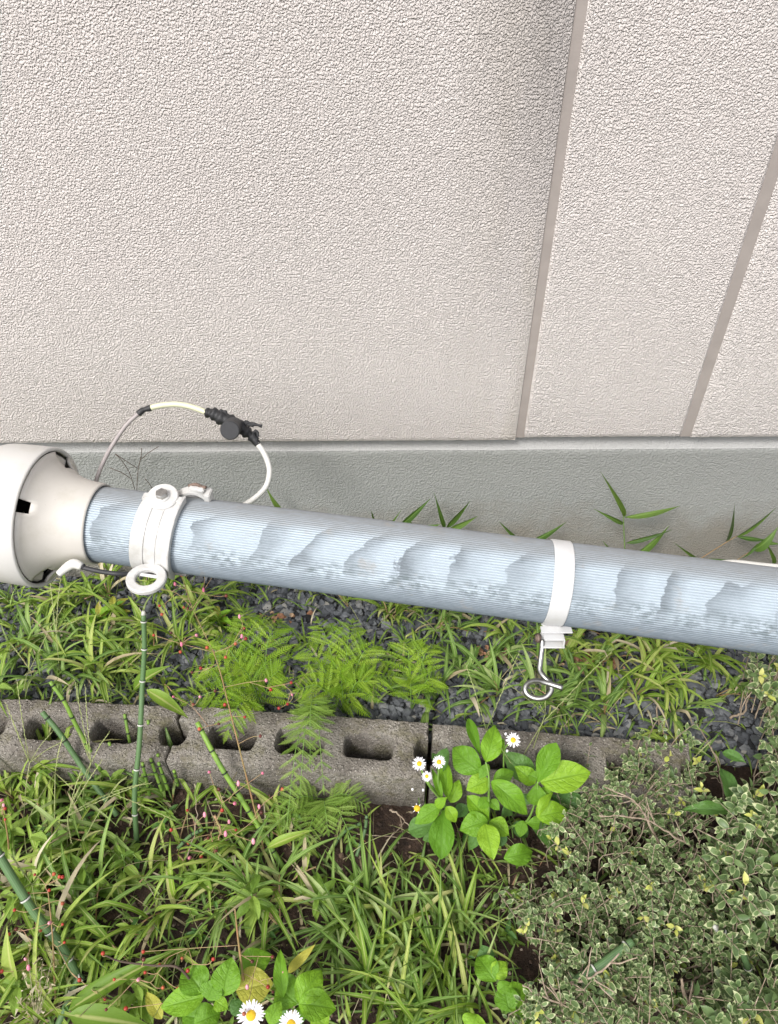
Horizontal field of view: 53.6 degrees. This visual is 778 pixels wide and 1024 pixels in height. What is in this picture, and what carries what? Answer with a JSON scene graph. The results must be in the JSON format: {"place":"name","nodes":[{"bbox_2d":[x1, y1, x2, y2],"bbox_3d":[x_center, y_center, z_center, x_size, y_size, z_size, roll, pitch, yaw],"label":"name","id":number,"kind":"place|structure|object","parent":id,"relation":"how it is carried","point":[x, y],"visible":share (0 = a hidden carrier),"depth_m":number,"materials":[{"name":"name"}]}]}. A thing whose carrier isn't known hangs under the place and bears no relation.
{"place":"outdoors","nodes":[
{"label":"outdoors","id":0,"kind":"place"},
{"bbox_2d":[0,744,777,1023],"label":"ground","id":1,"kind":"structure","parent":0,"point":[525,955],"depth_m":1.16,"materials":[{"name":"soil"}]},
{"bbox_2d":[0,808,31,858],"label":"leafy weed","id":2,"kind":"object","parent":1,"relation":"on","point":[14,828],"visible":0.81,"depth_m":1.18,"materials":[{"name":"green plant"}]},
{"bbox_2d":[0,959,47,1016],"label":"leafy weed","id":3,"kind":"object","parent":1,"relation":"on","point":[16,989],"visible":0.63,"depth_m":1.02,"materials":[{"name":"green plant"}]},
{"bbox_2d":[0,874,58,933],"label":"leafy weed","id":4,"kind":"object","parent":1,"relation":"on","point":[10,897],"visible":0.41,"depth_m":1.09,"materials":[{"name":"green plant"}]},
{"bbox_2d":[0,758,72,817],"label":"grass tuft","id":5,"kind":"object","parent":1,"relation":"on","point":[8,791],"visible":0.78,"depth_m":1.23,"materials":[{"name":"plant"}]},
{"bbox_2d":[0,848,84,982],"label":"horsetail stem","id":6,"kind":"object","parent":1,"relation":"on","point":[24,896],"visible":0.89,"depth_m":1.02,"materials":[{"name":"plant"}]},
{"bbox_2d":[0,882,89,1023],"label":"grass tuft","id":7,"kind":"object","parent":1,"relation":"on","point":[34,945],"visible":0.65,"depth_m":1.01,"materials":[{"name":"plant"}]},
{"bbox_2d":[0,929,63,1023],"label":"dried seed head","id":8,"kind":"object","parent":7,"relation":"attached to","point":[38,1000],"visible":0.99,"depth_m":0.99},
{"bbox_2d":[69,947,180,1010],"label":"long leaf","id":9,"kind":"object","parent":7,"relation":"on","point":[104,985],"visible":1,"depth_m":0.99,"materials":[{"name":"green plant"}]},
{"bbox_2d":[0,798,96,957],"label":"grass tuft","id":10,"kind":"object","parent":1,"relation":"on","point":[3,879],"visible":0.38,"depth_m":1.15,"materials":[{"name":"plant"}]},
{"bbox_2d":[0,872,107,1005],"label":"berry stalk","id":11,"kind":"object","parent":1,"relation":"on","point":[28,967],"visible":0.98,"depth_m":1.02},
{"bbox_2d":[0,825,110,897],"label":"grass tuft","id":12,"kind":"object","parent":1,"relation":"on","point":[29,867],"visible":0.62,"depth_m":1.14,"materials":[{"name":"plant"}]},
{"bbox_2d":[4,733,123,796],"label":"grass tuft","id":13,"kind":"object","parent":1,"relation":"on","point":[32,775],"visible":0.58,"depth_m":1.23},
{"bbox_2d":[0,822,141,1022],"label":"grass tuft","id":14,"kind":"object","parent":1,"relation":"on","point":[23,964],"visible":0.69,"depth_m":1.06,"materials":[{"name":"plant"}]},
{"bbox_2d":[17,768,128,880],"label":"grass tuft","id":15,"kind":"object","parent":1,"relation":"on","point":[51,807],"visible":0.43,"depth_m":1.21,"materials":[{"name":"plant"}]},
{"bbox_2d":[28,772,118,839],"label":"grass tuft","id":16,"kind":"object","parent":1,"relation":"on","point":[79,799],"visible":0.49,"depth_m":1.20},
{"bbox_2d":[0,910,151,1023],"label":"grass tuft","id":17,"kind":"object","parent":1,"relation":"on","point":[47,1005],"visible":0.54,"depth_m":1.04,"materials":[{"name":"plant"}]},
{"bbox_2d":[50,916,103,982],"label":"leafy weed","id":18,"kind":"object","parent":1,"relation":"on","point":[87,960],"visible":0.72,"depth_m":1.06,"materials":[{"name":"green plant"}]},
{"bbox_2d":[22,792,136,877],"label":"grass tuft","id":19,"kind":"object","parent":1,"relation":"on","point":[87,822],"visible":0.8,"depth_m":1.16,"materials":[{"name":"plant"}]},
{"bbox_2d":[40,711,119,816],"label":"horsetail stem","id":20,"kind":"object","parent":1,"relation":"on","point":[66,743],"visible":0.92,"depth_m":1.21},
{"bbox_2d":[15,797,154,1000],"bbox_3d":[-0.428,0.566,1.099,0.215,0.106,0.232,-21,47,-20],"label":"grass tuft","id":21,"kind":"object","parent":1,"relation":"on","point":[73,888],"visible":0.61,"depth_m":1.11,"materials":[{"name":"plant"}]},
{"bbox_2d":[0,699,184,788],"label":"concrete block","id":22,"kind":"object","parent":1,"relation":"on","point":[103,719],"depth_m":1.25,"materials":[{"name":"concrete"}]},
{"bbox_2d":[68,855,120,907],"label":"leafy weed","id":23,"kind":"object","parent":1,"relation":"on","point":[81,879],"visible":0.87,"depth_m":1.13,"materials":[{"name":"green plant"}]},
{"bbox_2d":[57,773,178,835],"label":"grass tuft","id":24,"kind":"object","parent":1,"relation":"on","point":[129,793],"visible":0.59,"depth_m":1.21,"materials":[{"name":"plant"}]},
{"bbox_2d":[105,843,140,899],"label":"leafy weed","id":25,"kind":"object","parent":1,"relation":"on","point":[129,870],"visible":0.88,"depth_m":1.15,"materials":[{"name":"green plant"}]},
{"bbox_2d":[109,973,155,1023],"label":"leafy weed","id":26,"kind":"object","parent":1,"relation":"on","point":[128,998],"visible":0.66,"depth_m":1.01,"materials":[{"name":"green plant"}]},
{"bbox_2d":[80,621,188,706],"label":"grass tuft","id":27,"kind":"object","parent":1,"relation":"on","point":[113,644],"visible":0.73,"depth_m":1.36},
{"bbox_2d":[132,610,147,842],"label":"horsetail stem","id":28,"kind":"object","parent":1,"relation":"on","point":[142,680],"visible":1,"depth_m":1.16,"materials":[{"name":"plant"}]},
{"bbox_2d":[65,894,225,1023],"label":"grass tuft","id":29,"kind":"object","parent":1,"relation":"on","point":[100,932],"visible":0.56,"depth_m":1.06,"materials":[{"name":"plant"}]},
{"bbox_2d":[120,728,175,814],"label":"grass tuft","id":30,"kind":"object","parent":1,"relation":"on","point":[158,793],"visible":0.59,"depth_m":1.23,"materials":[{"name":"plant"}]},
{"bbox_2d":[79,842,231,995],"bbox_3d":[-0.319,0.558,1.097,0.238,0.103,0.120,-29,51,-27],"label":"grass tuft","id":31,"kind":"object","parent":1,"relation":"on","point":[168,912],"visible":0.91,"depth_m":1.08,"materials":[{"name":"plant"}]},
{"bbox_2d":[111,779,228,913],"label":"grass tuft","id":32,"kind":"object","parent":1,"relation":"on","point":[151,858],"visible":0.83,"depth_m":1.16,"materials":[{"name":"plant"}]},
{"bbox_2d":[104,908,282,1015],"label":"berry stalk","id":33,"kind":"object","parent":1,"relation":"on","point":[138,979],"visible":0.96,"depth_m":0.97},
{"bbox_2d":[161,785,250,872],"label":"grass tuft","id":34,"kind":"object","parent":1,"relation":"on","point":[213,844],"visible":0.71,"depth_m":1.17,"materials":[{"name":"plant"}]},
{"bbox_2d":[138,791,292,960],"bbox_3d":[-0.214,0.530,1.121,0.252,0.102,0.175,-28,50,-25],"label":"grass tuft","id":35,"kind":"object","parent":1,"relation":"on","point":[215,931],"visible":0.69,"depth_m":1.11,"materials":[{"name":"plant"}]},
{"bbox_2d":[152,576,292,849],"bbox_3d":[-0.238,0.284,1.162,0.143,0.385,0.291,-33,53,-29],"label":"berry stalk","id":36,"kind":"object","parent":1,"relation":"on","point":[201,668],"visible":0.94,"depth_m":1.12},
{"bbox_2d":[169,770,283,870],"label":"berry stalk","id":37,"kind":"object","parent":1,"relation":"on","point":[261,812],"visible":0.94,"depth_m":1.14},
{"bbox_2d":[195,721,284,868],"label":"horsetail stem","id":38,"kind":"object","parent":1,"relation":"on","point":[243,802],"visible":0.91,"depth_m":1.17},
{"bbox_2d":[145,944,335,1023],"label":"broadleaf plant","id":39,"kind":"object","parent":1,"relation":"on","point":[307,994],"visible":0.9,"depth_m":0.96,"materials":[{"name":"green plant"}]},
{"bbox_2d":[223,874,279,937],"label":"leafy weed","id":40,"kind":"object","parent":1,"relation":"on","point":[254,905],"visible":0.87,"depth_m":1.09,"materials":[{"name":"green plant"}]},
{"bbox_2d":[176,820,341,961],"bbox_3d":[-0.181,0.515,1.131,0.221,0.131,0.178,-30,51,-28],"label":"grass tuft","id":41,"kind":"object","parent":1,"relation":"on","point":[241,876],"visible":0.68,"depth_m":1.11,"materials":[{"name":"plant"}]},
{"bbox_2d":[218,780,301,845],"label":"grass tuft","id":42,"kind":"object","parent":1,"relation":"on","point":[262,797],"visible":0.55,"depth_m":1.20,"materials":[{"name":"plant"}]},
{"bbox_2d":[219,836,315,954],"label":"grass tuft","id":43,"kind":"object","parent":1,"relation":"on","point":[264,876],"visible":0.78,"depth_m":1.11,"materials":[{"name":"plant"}]},
{"bbox_2d":[237,999,302,1023],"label":"daisy plant","id":44,"kind":"object","parent":1,"relation":"on","point":[254,1013],"visible":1,"depth_m":0.88,"materials":[{"name":"white plant"}]},
{"bbox_2d":[166,706,428,806],"bbox_3d":[-0.141,0.433,1.294,0.408,0.191,0.103,3,44,3],"label":"concrete block","id":45,"kind":"object","parent":1,"relation":"on","point":[376,757],"depth_m":1.23,"materials":[{"name":"concrete"}]},
{"bbox_2d":[259,775,370,859],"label":"fern","id":46,"kind":"object","parent":1,"relation":"on","point":[322,807],"visible":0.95,"depth_m":1.17,"materials":[{"name":"plant"}]},
{"bbox_2d":[268,841,371,1011],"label":"grass tuft","id":47,"kind":"object","parent":1,"relation":"on","point":[330,931],"visible":0.79,"depth_m":1.09,"materials":[{"name":"plant"}]},
{"bbox_2d":[302,872,346,921],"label":"leafy weed","id":48,"kind":"object","parent":1,"relation":"on","point":[329,885],"visible":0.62,"depth_m":1.11,"materials":[{"name":"green plant"}]},
{"bbox_2d":[300,860,427,1023],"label":"grass tuft","id":49,"kind":"object","parent":1,"relation":"on","point":[361,939],"visible":0.82,"depth_m":1.04,"materials":[{"name":"plant"}]},
{"bbox_2d":[285,811,451,957],"bbox_3d":[-0.030,0.534,1.101,0.238,0.145,0.186,-28,50,-26],"label":"grass tuft","id":50,"kind":"object","parent":1,"relation":"on","point":[368,883],"visible":0.78,"depth_m":1.11,"materials":[{"name":"plant"}]},
{"bbox_2d":[0,780,743,1023],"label":"ground cover","id":51,"kind":"object","parent":1,"relation":"on","point":[472,954],"visible":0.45,"depth_m":1.10,"materials":[{"name":"green plant"}]},
{"bbox_2d":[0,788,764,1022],"bbox_3d":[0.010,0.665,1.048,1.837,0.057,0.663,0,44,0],"label":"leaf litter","id":52,"kind":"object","parent":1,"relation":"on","point":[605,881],"visible":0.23,"depth_m":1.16,"materials":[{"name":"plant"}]},
{"bbox_2d":[0,775,774,1023],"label":"undergrowth","id":53,"kind":"object","parent":1,"relation":"on","point":[269,997],"visible":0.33,"depth_m":1.13,"materials":[{"name":"green plant"}]},
{"bbox_2d":[68,1003,146,1023],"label":"long leaf","id":54,"kind":"object","parent":53,"relation":"on","point":[95,1013],"visible":1,"depth_m":0.97,"materials":[{"name":"green plant"}]},
{"bbox_2d":[0,576,774,1023],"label":"dry stalks","id":55,"kind":"object","parent":1,"relation":"on","point":[256,830],"visible":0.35,"depth_m":1.15,"materials":[{"name":"plant"}]},
{"bbox_2d":[0,0,777,576],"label":"house wall","id":56,"kind":"structure","parent":1,"relation":"on","point":[510,266],"depth_m":1.09,"materials":[{"name":"paint"}]},
{"bbox_2d":[0,443,777,701],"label":"fallen pole","id":57,"kind":"object","parent":1,"relation":"on","point":[57,511],"visible":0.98,"depth_m":0.97,"materials":[{"name":"metal"}]},
{"bbox_2d":[56,559,128,576],"bbox_3d":[-0.354,0.083,1.010,0.143,0.072,0.038,-13,45,-13],"label":"black cable","id":58,"kind":"object","parent":57,"relation":"attached to","point":[67,566],"visible":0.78,"depth_m":0.98,"materials":[{"name":"plastic"}]},
{"bbox_2d":[94,401,271,503],"bbox_3d":[-0.291,-0.081,1.103,0.248,0.114,0.122,6,44,7],"label":"cable loop","id":59,"kind":"object","parent":57,"relation":"attached to","point":[232,427],"visible":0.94,"depth_m":1.10,"materials":[{"name":"plastic"}]},
{"bbox_2d":[0,575,777,768],"bbox_3d":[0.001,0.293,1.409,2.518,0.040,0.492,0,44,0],"label":"gravel","id":60,"kind":"structure","parent":1,"relation":"on","point":[394,710],"depth_m":1.40,"materials":[{"name":"gravel"}]},
{"bbox_2d":[0,594,73,682],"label":"grass tuft","id":61,"kind":"object","parent":60,"relation":"on","point":[25,622],"visible":0.76,"depth_m":1.42,"materials":[{"name":"plant"}]},
{"bbox_2d":[0,617,89,699],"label":"grass tuft","id":62,"kind":"object","parent":60,"relation":"on","point":[55,668],"visible":0.77,"depth_m":1.37,"materials":[{"name":"plant"}]},
{"bbox_2d":[0,577,102,669],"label":"grass tuft","id":63,"kind":"object","parent":60,"relation":"on","point":[46,621],"visible":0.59,"depth_m":1.43,"materials":[{"name":"plant"}]},
{"bbox_2d":[5,571,113,618],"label":"grass tuft","id":64,"kind":"object","parent":60,"relation":"on","point":[41,599],"visible":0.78,"depth_m":1.49,"materials":[{"name":"plant"}]},
{"bbox_2d":[31,563,125,608],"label":"grass tuft","id":65,"kind":"object","parent":60,"relation":"on","point":[101,577],"visible":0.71,"depth_m":1.52,"materials":[{"name":"plant"}]},
{"bbox_2d":[30,616,134,701],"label":"grass tuft","id":66,"kind":"object","parent":60,"relation":"on","point":[89,675],"visible":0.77,"depth_m":1.36,"materials":[{"name":"plant"}]},
{"bbox_2d":[32,601,156,702],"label":"grass tuft","id":67,"kind":"object","parent":60,"relation":"on","point":[91,667],"visible":0.78,"depth_m":1.37,"materials":[{"name":"plant"}]},
{"bbox_2d":[71,614,152,681],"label":"grass tuft","id":68,"kind":"object","parent":60,"relation":"on","point":[138,646],"visible":0.45,"depth_m":1.40,"materials":[{"name":"plant"}]},
{"bbox_2d":[76,584,157,659],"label":"grass tuft","id":69,"kind":"object","parent":60,"relation":"on","point":[136,613],"visible":0.69,"depth_m":1.43,"materials":[{"name":"plant"}]},
{"bbox_2d":[115,592,234,671],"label":"grass tuft","id":70,"kind":"object","parent":60,"relation":"on","point":[175,630],"visible":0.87,"depth_m":1.41,"materials":[{"name":"plant"}]},
{"bbox_2d":[165,584,226,650],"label":"grass tuft","id":71,"kind":"object","parent":60,"relation":"on","point":[191,598],"visible":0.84,"depth_m":1.46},
{"bbox_2d":[169,576,253,629],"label":"grass tuft","id":72,"kind":"object","parent":60,"relation":"on","point":[228,592],"visible":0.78,"depth_m":1.49,"materials":[{"name":"plant"}]},
{"bbox_2d":[181,607,294,743],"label":"fern","id":73,"kind":"object","parent":60,"relation":"on","point":[249,689],"visible":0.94,"depth_m":1.32,"materials":[{"name":"plant"}]},
{"bbox_2d":[279,696,338,835],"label":"fern","id":74,"kind":"object","parent":60,"relation":"on","point":[306,711],"visible":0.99,"depth_m":1.16,"materials":[{"name":"plant"}]},
{"bbox_2d":[291,618,396,717],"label":"fern","id":75,"kind":"object","parent":60,"relation":"on","point":[345,675],"visible":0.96,"depth_m":1.31,"materials":[{"name":"plant"}]},
{"bbox_2d":[0,575,777,775],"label":"thin grass","id":76,"kind":"structure","parent":60,"relation":"on","point":[100,699],"depth_m":1.42,"materials":[{"name":"plant"}]},
{"bbox_2d":[381,637,448,709],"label":"fern","id":77,"kind":"object","parent":60,"relation":"on","point":[436,681],"visible":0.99,"depth_m":1.32,"materials":[{"name":"plant"}]},
{"bbox_2d":[380,642,468,748],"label":"grass tuft","id":78,"kind":"object","parent":60,"relation":"on","point":[447,675],"visible":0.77,"depth_m":1.33,"materials":[{"name":"plant"}]},
{"bbox_2d":[431,617,502,717],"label":"grass tuft","id":79,"kind":"object","parent":60,"relation":"on","point":[474,651],"visible":0.78,"depth_m":1.38,"materials":[{"name":"plant"}]},
{"bbox_2d":[438,637,513,724],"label":"grass tuft","id":80,"kind":"object","parent":60,"relation":"on","point":[487,675],"visible":0.96,"depth_m":1.35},
{"bbox_2d":[442,627,533,674],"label":"grass tuft","id":81,"kind":"object","parent":60,"relation":"on","point":[499,655],"visible":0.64,"depth_m":1.39,"materials":[{"name":"plant"}]},
{"bbox_2d":[457,618,576,644],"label":"grass tuft","id":82,"kind":"object","parent":60,"relation":"on","point":[511,623],"visible":0.61,"depth_m":1.43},
{"bbox_2d":[510,643,616,733],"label":"grass tuft","id":83,"kind":"object","parent":60,"relation":"on","point":[529,668],"visible":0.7,"depth_m":1.32,"materials":[{"name":"plant"}]},
{"bbox_2d":[537,678,609,735],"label":"grass tuft","id":84,"kind":"object","parent":60,"relation":"on","point":[566,690],"visible":0.76,"depth_m":1.31,"materials":[{"name":"plant"}]},
{"bbox_2d":[559,628,607,690],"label":"grass tuft","id":85,"kind":"object","parent":60,"relation":"on","point":[572,646],"visible":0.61,"depth_m":1.38,"materials":[{"name":"plant"}]},
{"bbox_2d":[547,634,631,705],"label":"grass tuft","id":86,"kind":"object","parent":60,"relation":"on","point":[570,660],"visible":0.76,"depth_m":1.37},
{"bbox_2d":[549,662,631,736],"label":"grass tuft","id":87,"kind":"object","parent":60,"relation":"on","point":[612,697],"visible":0.89,"depth_m":1.32,"materials":[{"name":"plant"}]},
{"bbox_2d":[564,634,681,708],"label":"grass tuft","id":88,"kind":"object","parent":60,"relation":"on","point":[610,668],"visible":0.69,"depth_m":1.35,"materials":[{"name":"plant"}]},
{"bbox_2d":[595,473,678,551],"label":"weed shoot","id":89,"kind":"object","parent":60,"relation":"on","point":[651,545],"visible":0.76,"depth_m":1.41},
{"bbox_2d":[568,636,706,735],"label":"grass tuft","id":90,"kind":"object","parent":60,"relation":"on","point":[665,680],"visible":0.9,"depth_m":1.33,"materials":[{"name":"plant"}]},
{"bbox_2d":[588,634,718,709],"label":"grass tuft","id":91,"kind":"object","parent":60,"relation":"on","point":[666,647],"visible":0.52,"depth_m":1.37,"materials":[{"name":"plant"}]},
{"bbox_2d":[617,637,714,734],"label":"grass tuft","id":92,"kind":"object","parent":60,"relation":"on","point":[648,647],"visible":0.56,"depth_m":1.33,"materials":[{"name":"plant"}]},
{"bbox_2d":[648,687,731,768],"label":"grass tuft","id":93,"kind":"object","parent":60,"relation":"on","point":[711,701],"visible":0.84,"depth_m":1.30,"materials":[{"name":"plant"}]},
{"bbox_2d":[646,639,772,700],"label":"grass tuft","id":94,"kind":"object","parent":60,"relation":"on","point":[712,664],"visible":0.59,"depth_m":1.35,"materials":[{"name":"plant"}]},
{"bbox_2d":[327,844,457,1004],"bbox_3d":[0.012,0.567,1.066,0.202,0.137,0.196,0,44,0],"label":"grass tuft","id":95,"kind":"object","parent":1,"relation":"on","point":[389,904],"visible":0.8,"depth_m":1.07,"materials":[{"name":"plant"}]},
{"bbox_2d":[326,900,470,1023],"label":"grass tuft","id":96,"kind":"object","parent":1,"relation":"on","point":[405,990],"visible":0.88,"depth_m":1.01,"materials":[{"name":"plant"}]},
{"bbox_2d":[349,866,473,1023],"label":"grass tuft","id":97,"kind":"object","parent":1,"relation":"on","point":[436,949],"visible":0.75,"depth_m":1.03,"materials":[{"name":"plant"}]},
{"bbox_2d":[367,917,501,1023],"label":"grass tuft","id":98,"kind":"object","parent":1,"relation":"on","point":[440,1015],"visible":0.78,"depth_m":1.00,"materials":[{"name":"plant"}]},
{"bbox_2d":[408,748,461,859],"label":"daisy plant","id":99,"kind":"object","parent":1,"relation":"on","point":[431,827],"visible":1,"depth_m":1.13,"materials":[{"name":"green plant"}]},
{"bbox_2d":[373,841,516,962],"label":"grass tuft","id":100,"kind":"object","parent":1,"relation":"on","point":[461,917],"visible":0.88,"depth_m":1.09,"materials":[{"name":"plant"}]},
{"bbox_2d":[462,945,532,1023],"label":"leafy weed","id":101,"kind":"object","parent":1,"relation":"on","point":[490,968],"visible":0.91,"depth_m":0.98,"materials":[{"name":"green plant"}]},
{"bbox_2d":[452,718,590,865],"bbox_3d":[0.184,0.436,1.129,0.216,0.227,0.156,14,46,14],"label":"broadleaf plant","id":102,"kind":"object","parent":1,"relation":"on","point":[553,772],"visible":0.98,"depth_m":1.11,"materials":[{"name":"green plant"}]},
{"bbox_2d":[428,724,698,828],"bbox_3d":[0.270,0.458,1.269,0.409,0.191,0.103,3,44,4],"label":"concrete block","id":103,"kind":"object","parent":1,"relation":"on","point":[604,750],"depth_m":1.22,"materials":[{"name":"concrete"}]},
{"bbox_2d":[492,717,777,1023],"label":"variegated shrub","id":104,"kind":"object","parent":1,"relation":"on","point":[657,916],"visible":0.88,"depth_m":1.02,"materials":[{"name":"green plant"}]},
{"bbox_2d":[569,937,634,985],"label":"horsetail stem","id":105,"kind":"object","parent":104,"relation":"on","point":[601,963],"visible":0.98,"depth_m":0.96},
{"bbox_2d":[682,749,765,820],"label":"dark seedling","id":106,"kind":"object","parent":104,"relation":"on","point":[708,807],"visible":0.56,"depth_m":1.11,"materials":[{"name":"green plant"}]},
{"bbox_2d":[672,652,777,1023],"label":"variegated shrub","id":107,"kind":"object","parent":1,"relation":"on","point":[758,830],"visible":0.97,"depth_m":0.99,"materials":[{"name":"green plant"}]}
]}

